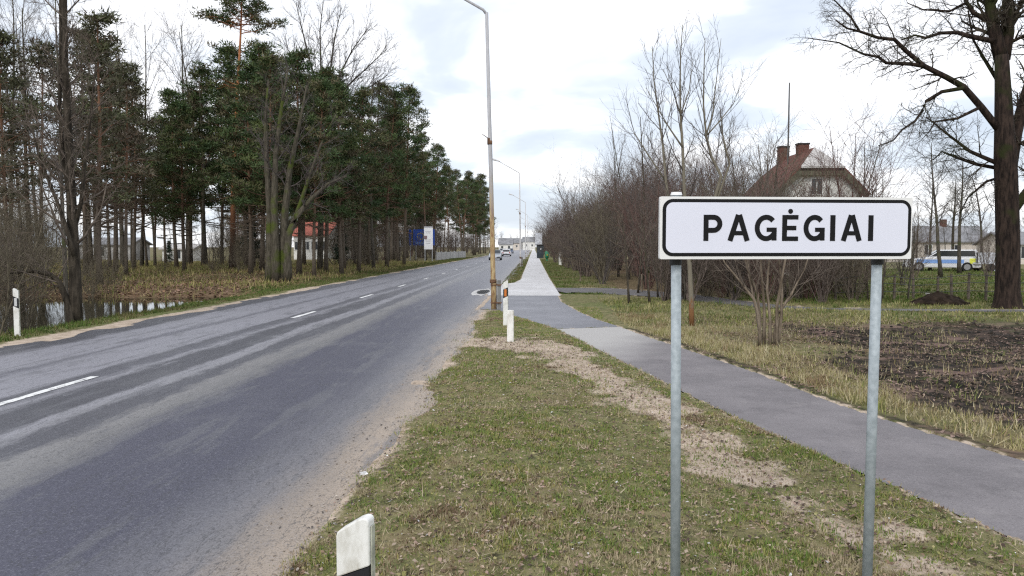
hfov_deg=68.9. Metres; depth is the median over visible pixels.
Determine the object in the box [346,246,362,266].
bare shrub
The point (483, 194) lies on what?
pine tree
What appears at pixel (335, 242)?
bare shrub
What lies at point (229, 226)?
bare shrub
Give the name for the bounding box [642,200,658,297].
sapling
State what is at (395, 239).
bare shrub
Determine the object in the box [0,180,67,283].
bare shrub
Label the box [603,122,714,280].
bare shrub
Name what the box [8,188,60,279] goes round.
bare shrub
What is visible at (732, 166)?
sapling
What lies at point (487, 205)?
pine tree
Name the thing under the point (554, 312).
crossing
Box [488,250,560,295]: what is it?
sidewalk
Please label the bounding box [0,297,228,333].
pond
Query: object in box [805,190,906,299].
bare shrub
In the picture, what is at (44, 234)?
bare shrub
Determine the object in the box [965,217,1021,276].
bare shrub
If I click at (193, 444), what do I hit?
road
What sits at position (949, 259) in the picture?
van
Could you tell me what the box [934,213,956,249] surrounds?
bare tree
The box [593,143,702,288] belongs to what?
bare shrub
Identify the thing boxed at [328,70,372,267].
pine tree
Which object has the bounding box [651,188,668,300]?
sapling
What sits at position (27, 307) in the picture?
bare shrub
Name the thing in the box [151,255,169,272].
bare shrub
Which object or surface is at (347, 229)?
bare shrub
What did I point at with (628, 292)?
sapling
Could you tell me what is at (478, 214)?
pine tree
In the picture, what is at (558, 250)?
bare shrub
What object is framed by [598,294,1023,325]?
field grass
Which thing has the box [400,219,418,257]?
bare shrub
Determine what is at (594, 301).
ground
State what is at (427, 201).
pine tree
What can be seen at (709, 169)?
bare shrub
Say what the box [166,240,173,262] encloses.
spruce tree
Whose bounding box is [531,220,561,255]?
bare shrub
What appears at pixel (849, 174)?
red roof house
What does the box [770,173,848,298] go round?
bare shrub
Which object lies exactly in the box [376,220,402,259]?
bare shrub
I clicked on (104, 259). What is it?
bare shrub
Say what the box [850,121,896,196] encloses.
sapling
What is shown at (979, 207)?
bare tree
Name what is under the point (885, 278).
sapling
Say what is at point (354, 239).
bare tree
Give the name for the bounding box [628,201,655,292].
sapling
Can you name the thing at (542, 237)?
bare shrub
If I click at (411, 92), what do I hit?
pine tree
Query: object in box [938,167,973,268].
bare tree
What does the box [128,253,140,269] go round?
bare shrub
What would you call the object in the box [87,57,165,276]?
pine tree
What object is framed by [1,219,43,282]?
bare shrub
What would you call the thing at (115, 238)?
pine tree
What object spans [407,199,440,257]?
bare shrub
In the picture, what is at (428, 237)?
info board
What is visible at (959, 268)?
bare tree
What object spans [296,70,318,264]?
pine tree
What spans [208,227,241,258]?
bare shrub
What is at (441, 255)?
concrete fence
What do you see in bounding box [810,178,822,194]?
window
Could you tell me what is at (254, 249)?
bare shrub
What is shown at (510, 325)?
marker post
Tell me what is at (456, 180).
pine tree
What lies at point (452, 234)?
bare shrub
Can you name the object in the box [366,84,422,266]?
pine tree
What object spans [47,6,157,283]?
pine tree
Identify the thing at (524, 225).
street lamp
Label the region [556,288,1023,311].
lane
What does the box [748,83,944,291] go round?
bare shrub
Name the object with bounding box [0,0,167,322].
pond tree
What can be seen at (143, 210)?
pine tree
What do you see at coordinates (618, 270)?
sapling
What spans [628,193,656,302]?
sapling
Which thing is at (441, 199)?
pine tree
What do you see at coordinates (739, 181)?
bare shrub
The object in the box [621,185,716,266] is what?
bare shrub
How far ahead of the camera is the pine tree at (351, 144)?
47.70 m
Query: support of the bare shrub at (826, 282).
on the ground at (594, 301)
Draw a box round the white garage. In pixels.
[158,244,209,261]
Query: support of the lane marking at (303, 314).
on the road
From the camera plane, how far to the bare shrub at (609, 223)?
58.96 m
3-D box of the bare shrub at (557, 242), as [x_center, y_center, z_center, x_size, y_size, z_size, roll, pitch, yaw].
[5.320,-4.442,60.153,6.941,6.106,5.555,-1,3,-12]
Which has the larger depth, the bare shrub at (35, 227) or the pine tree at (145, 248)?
the pine tree at (145, 248)
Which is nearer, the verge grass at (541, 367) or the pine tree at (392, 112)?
the verge grass at (541, 367)
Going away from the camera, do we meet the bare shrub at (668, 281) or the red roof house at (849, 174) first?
the bare shrub at (668, 281)
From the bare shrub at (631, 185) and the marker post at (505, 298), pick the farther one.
the bare shrub at (631, 185)
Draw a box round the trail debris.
[477,336,927,553]
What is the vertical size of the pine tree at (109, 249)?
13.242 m
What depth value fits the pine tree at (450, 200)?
169.37 m
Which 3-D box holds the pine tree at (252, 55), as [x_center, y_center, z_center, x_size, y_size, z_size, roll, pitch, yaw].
[-17.017,-9.150,52.102,6.679,16.246,6.623,0,3,3]
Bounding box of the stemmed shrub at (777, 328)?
[706,171,840,345]
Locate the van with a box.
[906,250,981,270]
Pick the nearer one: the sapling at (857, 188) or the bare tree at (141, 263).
the sapling at (857, 188)
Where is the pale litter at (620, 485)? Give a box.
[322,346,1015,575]
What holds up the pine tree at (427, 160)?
on the ground at (594, 301)
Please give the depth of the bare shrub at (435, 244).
131.07 m
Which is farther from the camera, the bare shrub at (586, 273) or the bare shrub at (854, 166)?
the bare shrub at (586, 273)
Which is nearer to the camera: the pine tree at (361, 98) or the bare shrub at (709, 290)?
the bare shrub at (709, 290)
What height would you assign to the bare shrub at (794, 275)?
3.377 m
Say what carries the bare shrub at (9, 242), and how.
in the pond
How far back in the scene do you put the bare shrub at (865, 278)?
25.17 m
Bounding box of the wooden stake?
[641,274,642,291]
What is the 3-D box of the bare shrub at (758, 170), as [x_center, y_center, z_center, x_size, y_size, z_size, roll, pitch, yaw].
[9.577,-3.533,30.619,6.640,7.493,5.922,3,4,44]
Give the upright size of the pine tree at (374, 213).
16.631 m
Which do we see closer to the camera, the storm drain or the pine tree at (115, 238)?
the storm drain
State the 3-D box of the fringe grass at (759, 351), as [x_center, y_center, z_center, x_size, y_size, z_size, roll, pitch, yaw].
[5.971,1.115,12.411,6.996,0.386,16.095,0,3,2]
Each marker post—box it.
[13,288,20,335]
[336,514,374,575]
[503,280,507,324]
[507,310,513,341]
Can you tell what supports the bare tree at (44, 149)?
on the ground at (594, 301)
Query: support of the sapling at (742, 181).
on the ground at (594, 301)
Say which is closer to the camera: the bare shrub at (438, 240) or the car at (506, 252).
the bare shrub at (438, 240)
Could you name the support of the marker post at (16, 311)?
on the ground at (594, 301)
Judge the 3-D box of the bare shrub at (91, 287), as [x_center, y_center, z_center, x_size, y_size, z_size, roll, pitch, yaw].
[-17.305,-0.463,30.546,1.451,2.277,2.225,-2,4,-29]
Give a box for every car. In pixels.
[489,250,501,259]
[502,249,510,255]
[972,252,994,271]
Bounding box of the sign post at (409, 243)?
[409,230,410,259]
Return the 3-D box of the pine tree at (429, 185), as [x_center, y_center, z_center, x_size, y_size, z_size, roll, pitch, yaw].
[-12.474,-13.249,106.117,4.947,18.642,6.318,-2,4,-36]
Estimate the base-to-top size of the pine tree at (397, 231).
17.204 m
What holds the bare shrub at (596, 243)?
on the ground at (594, 301)
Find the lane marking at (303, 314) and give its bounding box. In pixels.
[291,311,315,317]
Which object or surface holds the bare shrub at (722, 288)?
on the ground at (594, 301)
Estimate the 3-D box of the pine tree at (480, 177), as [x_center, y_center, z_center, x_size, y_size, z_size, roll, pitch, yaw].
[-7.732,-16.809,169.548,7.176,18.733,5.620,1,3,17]
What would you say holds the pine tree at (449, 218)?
on the ground at (594, 301)
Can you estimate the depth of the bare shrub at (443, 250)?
160.68 m
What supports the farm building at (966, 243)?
on the ground at (594, 301)
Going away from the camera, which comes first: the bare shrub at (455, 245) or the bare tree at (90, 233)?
the bare tree at (90, 233)
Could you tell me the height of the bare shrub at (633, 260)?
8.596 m
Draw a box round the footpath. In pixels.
[559,327,1023,540]
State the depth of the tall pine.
58.27 m
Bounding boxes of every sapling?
[596,113,640,279]
[599,140,630,271]
[601,122,626,276]
[606,197,640,302]
[609,206,644,284]
[622,99,669,279]
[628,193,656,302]
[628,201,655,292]
[636,193,656,278]
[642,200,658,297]
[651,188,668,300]
[682,191,686,300]
[711,122,756,282]
[726,182,748,296]
[730,150,754,284]
[747,133,774,196]
[754,123,788,194]
[760,132,795,277]
[767,147,789,195]
[796,259,802,299]
[846,149,880,270]
[849,120,879,195]
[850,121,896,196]
[854,259,868,298]
[877,158,891,276]
[881,260,896,302]
[882,260,903,298]
[907,212,932,299]
[908,209,926,284]
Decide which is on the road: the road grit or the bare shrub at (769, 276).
the road grit
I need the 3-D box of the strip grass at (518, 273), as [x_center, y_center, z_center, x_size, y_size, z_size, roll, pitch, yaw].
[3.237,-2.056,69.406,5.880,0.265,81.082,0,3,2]
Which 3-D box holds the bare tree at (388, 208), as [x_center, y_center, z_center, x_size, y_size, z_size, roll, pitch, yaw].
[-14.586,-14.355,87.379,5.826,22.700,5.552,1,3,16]
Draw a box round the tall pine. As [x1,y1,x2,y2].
[190,0,292,268]
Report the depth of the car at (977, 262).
55.09 m
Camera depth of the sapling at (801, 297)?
25.52 m
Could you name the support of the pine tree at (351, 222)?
on the ground at (594, 301)
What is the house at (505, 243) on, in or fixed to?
on the ground at (594, 301)
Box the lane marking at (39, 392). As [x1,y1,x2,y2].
[0,376,97,404]
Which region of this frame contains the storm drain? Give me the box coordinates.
[471,289,490,295]
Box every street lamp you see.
[464,0,501,310]
[493,158,522,266]
[509,194,525,258]
[516,209,527,254]
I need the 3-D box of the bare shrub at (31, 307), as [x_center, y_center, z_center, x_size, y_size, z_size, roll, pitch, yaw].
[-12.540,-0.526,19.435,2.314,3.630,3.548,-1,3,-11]
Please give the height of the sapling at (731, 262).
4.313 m
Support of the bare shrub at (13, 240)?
on the ground at (594, 301)
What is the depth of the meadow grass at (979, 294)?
33.43 m
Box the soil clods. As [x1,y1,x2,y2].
[746,320,1023,428]
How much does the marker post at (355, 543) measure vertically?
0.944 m
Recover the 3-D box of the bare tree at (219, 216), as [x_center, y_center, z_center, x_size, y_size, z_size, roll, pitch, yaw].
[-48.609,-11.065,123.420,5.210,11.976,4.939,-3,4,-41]
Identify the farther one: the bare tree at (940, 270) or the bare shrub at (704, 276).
the bare tree at (940, 270)
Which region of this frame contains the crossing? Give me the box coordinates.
[481,296,616,328]
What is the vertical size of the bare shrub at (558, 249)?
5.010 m
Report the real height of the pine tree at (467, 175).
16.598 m
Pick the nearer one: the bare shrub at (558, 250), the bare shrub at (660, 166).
the bare shrub at (660, 166)
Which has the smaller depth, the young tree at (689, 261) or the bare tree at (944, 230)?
the young tree at (689, 261)
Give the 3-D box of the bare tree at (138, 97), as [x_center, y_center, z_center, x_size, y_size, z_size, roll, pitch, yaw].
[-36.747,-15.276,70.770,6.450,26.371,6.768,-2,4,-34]
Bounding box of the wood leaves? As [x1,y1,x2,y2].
[1,266,374,297]
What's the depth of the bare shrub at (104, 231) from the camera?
36.52 m
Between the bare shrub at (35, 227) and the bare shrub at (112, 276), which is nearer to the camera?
the bare shrub at (112, 276)
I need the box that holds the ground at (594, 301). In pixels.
[0,247,1023,575]
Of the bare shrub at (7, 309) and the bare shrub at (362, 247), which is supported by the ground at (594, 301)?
the bare shrub at (362, 247)
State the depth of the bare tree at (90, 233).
49.62 m
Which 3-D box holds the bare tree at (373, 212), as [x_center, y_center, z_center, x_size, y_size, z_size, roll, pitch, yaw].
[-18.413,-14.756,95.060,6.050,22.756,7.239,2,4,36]
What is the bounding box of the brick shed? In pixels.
[79,237,152,259]
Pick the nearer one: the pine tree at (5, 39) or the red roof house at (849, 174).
the pine tree at (5, 39)
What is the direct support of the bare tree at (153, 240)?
on the ground at (594, 301)
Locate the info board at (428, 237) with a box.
[424,226,432,260]
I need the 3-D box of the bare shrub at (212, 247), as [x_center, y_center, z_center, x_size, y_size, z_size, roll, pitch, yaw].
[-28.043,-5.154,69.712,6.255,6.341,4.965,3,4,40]
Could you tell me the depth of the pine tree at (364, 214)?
91.32 m
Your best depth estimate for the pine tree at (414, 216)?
105.11 m
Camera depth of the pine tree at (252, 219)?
61.51 m
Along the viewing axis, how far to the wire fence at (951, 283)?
25.50 m
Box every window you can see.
[173,250,180,258]
[305,241,309,249]
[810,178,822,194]
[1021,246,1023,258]
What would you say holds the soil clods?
on the ground at (594, 301)
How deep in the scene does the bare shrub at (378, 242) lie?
66.59 m
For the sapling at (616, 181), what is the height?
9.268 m
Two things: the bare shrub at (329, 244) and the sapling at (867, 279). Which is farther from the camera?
the bare shrub at (329, 244)
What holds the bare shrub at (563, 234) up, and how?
on the ground at (594, 301)
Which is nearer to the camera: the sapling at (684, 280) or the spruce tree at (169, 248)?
the sapling at (684, 280)
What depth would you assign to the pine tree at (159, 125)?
62.29 m
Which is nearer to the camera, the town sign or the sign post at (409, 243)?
the town sign
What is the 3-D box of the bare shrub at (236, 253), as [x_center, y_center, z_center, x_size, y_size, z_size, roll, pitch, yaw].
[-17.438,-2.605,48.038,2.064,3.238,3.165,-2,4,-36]
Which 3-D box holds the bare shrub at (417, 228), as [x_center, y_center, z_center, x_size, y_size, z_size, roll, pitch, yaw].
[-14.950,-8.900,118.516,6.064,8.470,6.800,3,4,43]
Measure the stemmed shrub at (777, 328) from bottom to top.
3.295 m
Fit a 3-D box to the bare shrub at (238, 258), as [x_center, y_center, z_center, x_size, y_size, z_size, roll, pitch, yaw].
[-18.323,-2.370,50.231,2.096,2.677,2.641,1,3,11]
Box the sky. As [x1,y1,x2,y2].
[0,0,1023,246]
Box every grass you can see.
[0,257,473,341]
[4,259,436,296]
[422,306,670,390]
[502,259,625,294]
[538,323,1021,542]
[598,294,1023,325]
[612,310,1023,451]
[647,268,1023,302]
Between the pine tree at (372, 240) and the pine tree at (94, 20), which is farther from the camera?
the pine tree at (372, 240)
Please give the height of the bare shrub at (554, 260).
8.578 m
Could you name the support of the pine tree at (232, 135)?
on the ground at (594, 301)
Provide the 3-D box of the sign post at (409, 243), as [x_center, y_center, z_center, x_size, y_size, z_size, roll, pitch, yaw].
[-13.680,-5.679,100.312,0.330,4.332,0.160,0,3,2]
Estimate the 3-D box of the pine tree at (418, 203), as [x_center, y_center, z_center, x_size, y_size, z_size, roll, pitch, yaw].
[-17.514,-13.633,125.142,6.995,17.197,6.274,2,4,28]
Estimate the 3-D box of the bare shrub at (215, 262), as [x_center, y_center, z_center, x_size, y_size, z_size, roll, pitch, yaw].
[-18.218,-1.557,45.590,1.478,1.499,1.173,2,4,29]
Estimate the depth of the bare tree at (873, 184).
59.04 m
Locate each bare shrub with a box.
[0,149,73,333]
[0,176,53,262]
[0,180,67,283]
[0,187,27,277]
[0,201,27,283]
[0,210,26,297]
[0,215,68,327]
[0,218,66,330]
[1,188,38,271]
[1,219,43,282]
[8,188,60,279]
[8,202,85,272]
[9,194,66,281]
[29,196,124,282]
[68,255,108,297]
[80,245,113,277]
[81,258,108,297]
[85,237,131,283]
[89,257,128,293]
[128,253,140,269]
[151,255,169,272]
[184,211,239,261]
[201,249,226,268]
[205,259,220,272]
[207,223,229,261]
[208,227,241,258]
[212,211,258,243]
[218,201,260,241]
[222,229,256,271]
[224,233,257,270]
[232,232,265,268]
[305,221,364,264]
[316,212,380,260]
[323,229,350,256]
[323,231,349,259]
[330,227,375,262]
[345,215,390,265]
[345,220,384,264]
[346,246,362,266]
[364,219,393,263]
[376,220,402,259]
[381,224,402,254]
[391,235,415,261]
[399,217,431,260]
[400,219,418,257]
[406,214,433,256]
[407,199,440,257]
[418,245,433,260]
[421,223,443,257]
[427,226,444,255]
[437,215,458,251]
[445,218,466,251]
[446,231,462,251]
[459,238,474,253]
[465,232,478,252]
[523,202,559,262]
[528,143,638,276]
[530,199,583,260]
[530,222,550,252]
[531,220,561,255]
[532,216,585,269]
[537,197,626,275]
[539,176,641,280]
[540,187,596,270]
[540,187,599,267]
[543,227,562,261]
[545,220,573,265]
[547,223,591,266]
[556,197,602,271]
[556,210,634,283]
[558,187,604,255]
[569,199,636,278]
[570,152,658,270]
[572,162,626,237]
[576,160,689,266]
[580,170,645,269]
[583,167,645,264]
[590,131,710,270]
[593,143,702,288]
[594,127,680,272]
[595,149,732,268]
[598,149,687,276]
[602,143,709,230]
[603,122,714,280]
[616,130,729,277]
[618,222,702,286]
[620,180,715,300]
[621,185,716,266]
[626,140,735,206]
[638,232,706,296]
[640,141,760,195]
[641,231,713,298]
[645,116,786,277]
[649,124,738,271]
[657,139,757,288]
[657,182,734,300]
[660,103,833,268]
[675,109,839,290]
[684,189,743,296]
[693,259,755,297]
[695,259,721,292]
[700,162,785,195]
[701,259,765,300]
[712,165,807,299]
[722,178,803,292]
[736,260,788,293]
[737,259,802,301]
[744,259,817,301]
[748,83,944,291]
[749,142,861,288]
[756,181,827,294]
[757,259,829,294]
[765,182,860,302]
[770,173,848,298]
[770,259,837,299]
[782,175,870,295]
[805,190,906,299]
[809,259,898,301]
[816,182,886,293]
[830,259,885,291]
[885,225,934,283]
[903,214,951,278]
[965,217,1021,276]
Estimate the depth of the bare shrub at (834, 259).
27.04 m
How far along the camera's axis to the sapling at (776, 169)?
35.64 m
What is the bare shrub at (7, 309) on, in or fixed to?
in the pond
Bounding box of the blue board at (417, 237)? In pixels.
[413,229,434,256]
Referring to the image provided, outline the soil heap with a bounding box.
[907,291,970,304]
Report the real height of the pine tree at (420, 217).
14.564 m
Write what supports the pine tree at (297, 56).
on the ground at (594, 301)
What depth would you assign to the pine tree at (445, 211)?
160.09 m
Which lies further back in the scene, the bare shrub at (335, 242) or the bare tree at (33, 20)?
the bare shrub at (335, 242)
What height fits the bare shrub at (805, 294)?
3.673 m
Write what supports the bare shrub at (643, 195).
on the ground at (594, 301)
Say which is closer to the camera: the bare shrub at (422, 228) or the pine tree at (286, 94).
the pine tree at (286, 94)
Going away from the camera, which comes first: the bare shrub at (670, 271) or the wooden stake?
the bare shrub at (670, 271)
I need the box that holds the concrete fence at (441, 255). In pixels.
[436,251,465,259]
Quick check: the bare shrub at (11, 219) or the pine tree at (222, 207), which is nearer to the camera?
the bare shrub at (11, 219)
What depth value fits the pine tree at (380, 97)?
69.00 m
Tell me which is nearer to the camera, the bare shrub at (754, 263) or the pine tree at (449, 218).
the bare shrub at (754, 263)
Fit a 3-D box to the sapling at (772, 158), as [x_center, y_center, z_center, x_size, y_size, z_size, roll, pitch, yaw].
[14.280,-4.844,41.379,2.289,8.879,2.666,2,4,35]
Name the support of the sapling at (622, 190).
on the ground at (594, 301)
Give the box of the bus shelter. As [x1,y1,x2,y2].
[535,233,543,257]
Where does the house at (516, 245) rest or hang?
on the ground at (594, 301)
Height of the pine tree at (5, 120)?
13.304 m
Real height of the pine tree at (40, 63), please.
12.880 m
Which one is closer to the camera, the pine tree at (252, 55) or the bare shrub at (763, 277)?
the bare shrub at (763, 277)
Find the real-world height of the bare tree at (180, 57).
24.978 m
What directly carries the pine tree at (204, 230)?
on the ground at (594, 301)
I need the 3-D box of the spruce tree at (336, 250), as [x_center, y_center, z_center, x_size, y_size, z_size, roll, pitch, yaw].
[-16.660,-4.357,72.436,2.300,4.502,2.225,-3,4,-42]
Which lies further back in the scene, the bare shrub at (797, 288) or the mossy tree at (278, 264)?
the mossy tree at (278, 264)
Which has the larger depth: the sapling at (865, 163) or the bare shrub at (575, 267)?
the bare shrub at (575, 267)
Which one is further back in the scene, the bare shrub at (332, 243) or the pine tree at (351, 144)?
the bare shrub at (332, 243)
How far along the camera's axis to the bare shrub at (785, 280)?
24.47 m
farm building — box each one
[885,219,987,261]
[972,232,1023,263]
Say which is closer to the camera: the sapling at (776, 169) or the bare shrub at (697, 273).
the bare shrub at (697, 273)
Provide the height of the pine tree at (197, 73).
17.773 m
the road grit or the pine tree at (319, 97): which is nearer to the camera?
the road grit
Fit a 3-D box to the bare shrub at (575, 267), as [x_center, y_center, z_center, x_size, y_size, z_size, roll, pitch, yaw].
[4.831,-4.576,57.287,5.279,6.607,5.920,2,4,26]
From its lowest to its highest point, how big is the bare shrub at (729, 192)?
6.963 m
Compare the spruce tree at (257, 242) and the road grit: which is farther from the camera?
the spruce tree at (257, 242)
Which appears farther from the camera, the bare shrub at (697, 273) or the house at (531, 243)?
the house at (531, 243)
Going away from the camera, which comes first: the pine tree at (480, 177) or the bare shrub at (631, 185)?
the bare shrub at (631, 185)
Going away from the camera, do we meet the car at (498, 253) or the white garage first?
the white garage
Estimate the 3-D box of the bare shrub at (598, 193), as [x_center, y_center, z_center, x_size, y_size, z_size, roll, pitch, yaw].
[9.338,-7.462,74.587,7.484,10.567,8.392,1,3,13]
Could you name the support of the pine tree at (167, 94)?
on the ground at (594, 301)
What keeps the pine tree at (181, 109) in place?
on the ground at (594, 301)
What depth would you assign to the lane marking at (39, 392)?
9.61 m
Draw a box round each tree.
[0,0,51,217]
[0,0,53,275]
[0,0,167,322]
[0,2,72,249]
[0,29,58,297]
[0,36,84,276]
[0,50,31,221]
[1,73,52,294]
[11,0,95,305]
[26,93,56,189]
[38,23,139,273]
[40,29,97,268]
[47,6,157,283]
[56,4,127,258]
[74,33,159,270]
[75,99,131,266]
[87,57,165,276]
[96,69,143,266]
[106,0,158,263]
[109,86,171,268]
[112,1,178,266]
[129,143,167,266]
[130,95,156,261]
[141,118,176,265]
[142,87,210,266]
[144,0,215,263]
[145,99,216,270]
[145,123,184,263]
[151,204,153,262]
[155,3,237,254]
[166,82,218,264]
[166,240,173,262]
[170,59,229,264]
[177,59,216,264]
[190,120,204,263]
[195,84,246,264]
[199,37,259,266]
[203,57,287,273]
[207,202,227,234]
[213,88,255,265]
[214,38,307,270]
[214,178,242,231]
[227,48,308,232]
[236,208,260,261]
[241,49,359,282]
[243,55,311,223]
[260,46,351,273]
[267,0,401,269]
[279,75,350,276]
[292,65,370,271]
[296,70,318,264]
[304,79,373,274]
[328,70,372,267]
[331,222,349,263]
[332,83,394,271]
[336,191,367,257]
[346,80,403,264]
[347,177,376,239]
[352,215,355,262]
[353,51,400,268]
[354,90,376,260]
[361,134,395,260]
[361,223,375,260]
[365,116,415,238]
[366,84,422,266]
[373,130,420,260]
[374,78,401,260]
[374,119,419,260]
[376,82,436,264]
[382,174,420,260]
[390,218,413,252]
[398,193,422,257]
[409,131,440,259]
[409,161,438,256]
[410,185,432,256]
[418,142,455,258]
[420,151,443,232]
[420,191,448,254]
[431,172,445,252]
[438,164,458,251]
[441,168,456,248]
[443,190,456,251]
[448,169,470,250]
[448,180,477,250]
[450,170,476,250]
[465,180,488,255]
[469,173,488,254]
[469,179,485,249]
[474,193,489,253]
[480,187,496,252]
[600,3,769,325]
[781,0,1023,308]
[858,173,892,196]
[900,133,983,276]
[912,163,953,270]
[912,196,934,257]
[930,131,993,273]
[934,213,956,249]
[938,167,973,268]
[951,159,994,269]
[1018,135,1023,193]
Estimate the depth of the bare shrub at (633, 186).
52.62 m
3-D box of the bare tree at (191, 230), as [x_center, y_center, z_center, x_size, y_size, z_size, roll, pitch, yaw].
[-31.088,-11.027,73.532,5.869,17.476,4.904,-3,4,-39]
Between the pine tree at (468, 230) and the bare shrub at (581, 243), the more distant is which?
the pine tree at (468, 230)
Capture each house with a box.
[498,238,513,248]
[513,238,519,249]
[522,237,534,249]
[745,83,867,272]
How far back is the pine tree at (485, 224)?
201.26 m
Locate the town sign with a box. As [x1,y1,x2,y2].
[658,192,912,575]
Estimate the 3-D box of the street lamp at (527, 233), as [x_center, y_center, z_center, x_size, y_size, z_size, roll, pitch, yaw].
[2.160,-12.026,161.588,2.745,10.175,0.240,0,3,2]
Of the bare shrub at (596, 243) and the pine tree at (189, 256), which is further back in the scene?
the pine tree at (189, 256)
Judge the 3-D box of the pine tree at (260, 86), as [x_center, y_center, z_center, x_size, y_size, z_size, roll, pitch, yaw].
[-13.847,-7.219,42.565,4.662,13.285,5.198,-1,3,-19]
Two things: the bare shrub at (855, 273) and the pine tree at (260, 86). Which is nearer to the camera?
the bare shrub at (855, 273)
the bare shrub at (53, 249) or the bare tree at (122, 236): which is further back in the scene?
the bare tree at (122, 236)
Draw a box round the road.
[0,249,530,575]
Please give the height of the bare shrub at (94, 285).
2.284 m
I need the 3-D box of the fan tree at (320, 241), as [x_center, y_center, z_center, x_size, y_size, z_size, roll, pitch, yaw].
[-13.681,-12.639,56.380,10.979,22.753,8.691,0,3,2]
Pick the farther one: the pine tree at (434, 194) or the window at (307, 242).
the pine tree at (434, 194)
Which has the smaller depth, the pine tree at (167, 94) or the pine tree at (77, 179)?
the pine tree at (77, 179)
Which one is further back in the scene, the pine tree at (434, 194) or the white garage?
the pine tree at (434, 194)
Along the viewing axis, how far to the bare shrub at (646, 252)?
29.95 m
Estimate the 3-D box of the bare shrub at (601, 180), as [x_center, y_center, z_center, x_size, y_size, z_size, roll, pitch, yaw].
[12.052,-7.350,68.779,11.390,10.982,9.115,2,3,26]
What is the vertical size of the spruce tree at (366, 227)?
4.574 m
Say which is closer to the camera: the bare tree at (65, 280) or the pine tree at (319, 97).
the bare tree at (65, 280)
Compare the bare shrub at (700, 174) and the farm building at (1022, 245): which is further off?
the farm building at (1022, 245)
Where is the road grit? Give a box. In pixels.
[219,308,492,574]
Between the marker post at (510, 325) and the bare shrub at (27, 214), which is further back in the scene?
the bare shrub at (27, 214)
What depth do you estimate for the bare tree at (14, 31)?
47.91 m
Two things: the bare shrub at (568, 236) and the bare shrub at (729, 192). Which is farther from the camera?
the bare shrub at (568, 236)
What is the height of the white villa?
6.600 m
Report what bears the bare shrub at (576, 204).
on the ground at (594, 301)
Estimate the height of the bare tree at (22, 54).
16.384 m
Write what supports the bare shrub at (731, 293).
on the ground at (594, 301)
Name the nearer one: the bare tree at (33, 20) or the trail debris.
the trail debris
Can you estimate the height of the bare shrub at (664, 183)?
9.053 m
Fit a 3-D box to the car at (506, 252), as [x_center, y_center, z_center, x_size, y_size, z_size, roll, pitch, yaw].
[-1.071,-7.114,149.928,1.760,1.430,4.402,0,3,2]
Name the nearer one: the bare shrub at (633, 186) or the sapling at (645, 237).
the sapling at (645, 237)
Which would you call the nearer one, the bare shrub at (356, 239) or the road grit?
the road grit
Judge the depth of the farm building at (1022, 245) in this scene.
81.34 m
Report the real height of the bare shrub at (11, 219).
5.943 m
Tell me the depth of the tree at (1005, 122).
22.22 m
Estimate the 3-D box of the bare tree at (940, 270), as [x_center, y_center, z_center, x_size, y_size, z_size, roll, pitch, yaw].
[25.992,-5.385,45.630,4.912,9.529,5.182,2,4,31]
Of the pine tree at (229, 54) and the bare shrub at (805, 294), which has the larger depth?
the pine tree at (229, 54)
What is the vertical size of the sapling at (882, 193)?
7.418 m
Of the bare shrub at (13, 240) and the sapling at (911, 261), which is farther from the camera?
the bare shrub at (13, 240)
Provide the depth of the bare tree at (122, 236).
57.36 m
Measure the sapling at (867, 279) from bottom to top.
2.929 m
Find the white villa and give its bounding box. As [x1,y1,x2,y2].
[292,222,337,259]
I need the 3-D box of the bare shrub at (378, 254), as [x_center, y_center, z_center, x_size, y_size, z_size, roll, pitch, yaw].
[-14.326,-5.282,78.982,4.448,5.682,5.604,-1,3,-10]
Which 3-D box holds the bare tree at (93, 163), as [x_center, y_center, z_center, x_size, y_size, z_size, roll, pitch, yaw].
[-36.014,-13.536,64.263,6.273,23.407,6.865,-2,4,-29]
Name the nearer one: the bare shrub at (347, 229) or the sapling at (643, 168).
the sapling at (643, 168)
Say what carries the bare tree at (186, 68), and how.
on the ground at (594, 301)
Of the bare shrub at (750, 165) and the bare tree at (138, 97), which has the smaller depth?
the bare shrub at (750, 165)
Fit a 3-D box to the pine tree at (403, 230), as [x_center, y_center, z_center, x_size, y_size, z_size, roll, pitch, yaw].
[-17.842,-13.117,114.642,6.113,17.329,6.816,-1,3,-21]
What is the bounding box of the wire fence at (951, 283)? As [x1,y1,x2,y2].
[834,272,1023,299]
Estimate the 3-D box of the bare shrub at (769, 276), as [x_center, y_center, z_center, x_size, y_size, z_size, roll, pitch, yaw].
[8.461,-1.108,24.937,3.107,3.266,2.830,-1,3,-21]
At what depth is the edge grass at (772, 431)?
9.23 m
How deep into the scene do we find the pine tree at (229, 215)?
125.41 m
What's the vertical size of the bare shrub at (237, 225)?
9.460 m
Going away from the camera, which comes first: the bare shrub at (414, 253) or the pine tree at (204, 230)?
the pine tree at (204, 230)

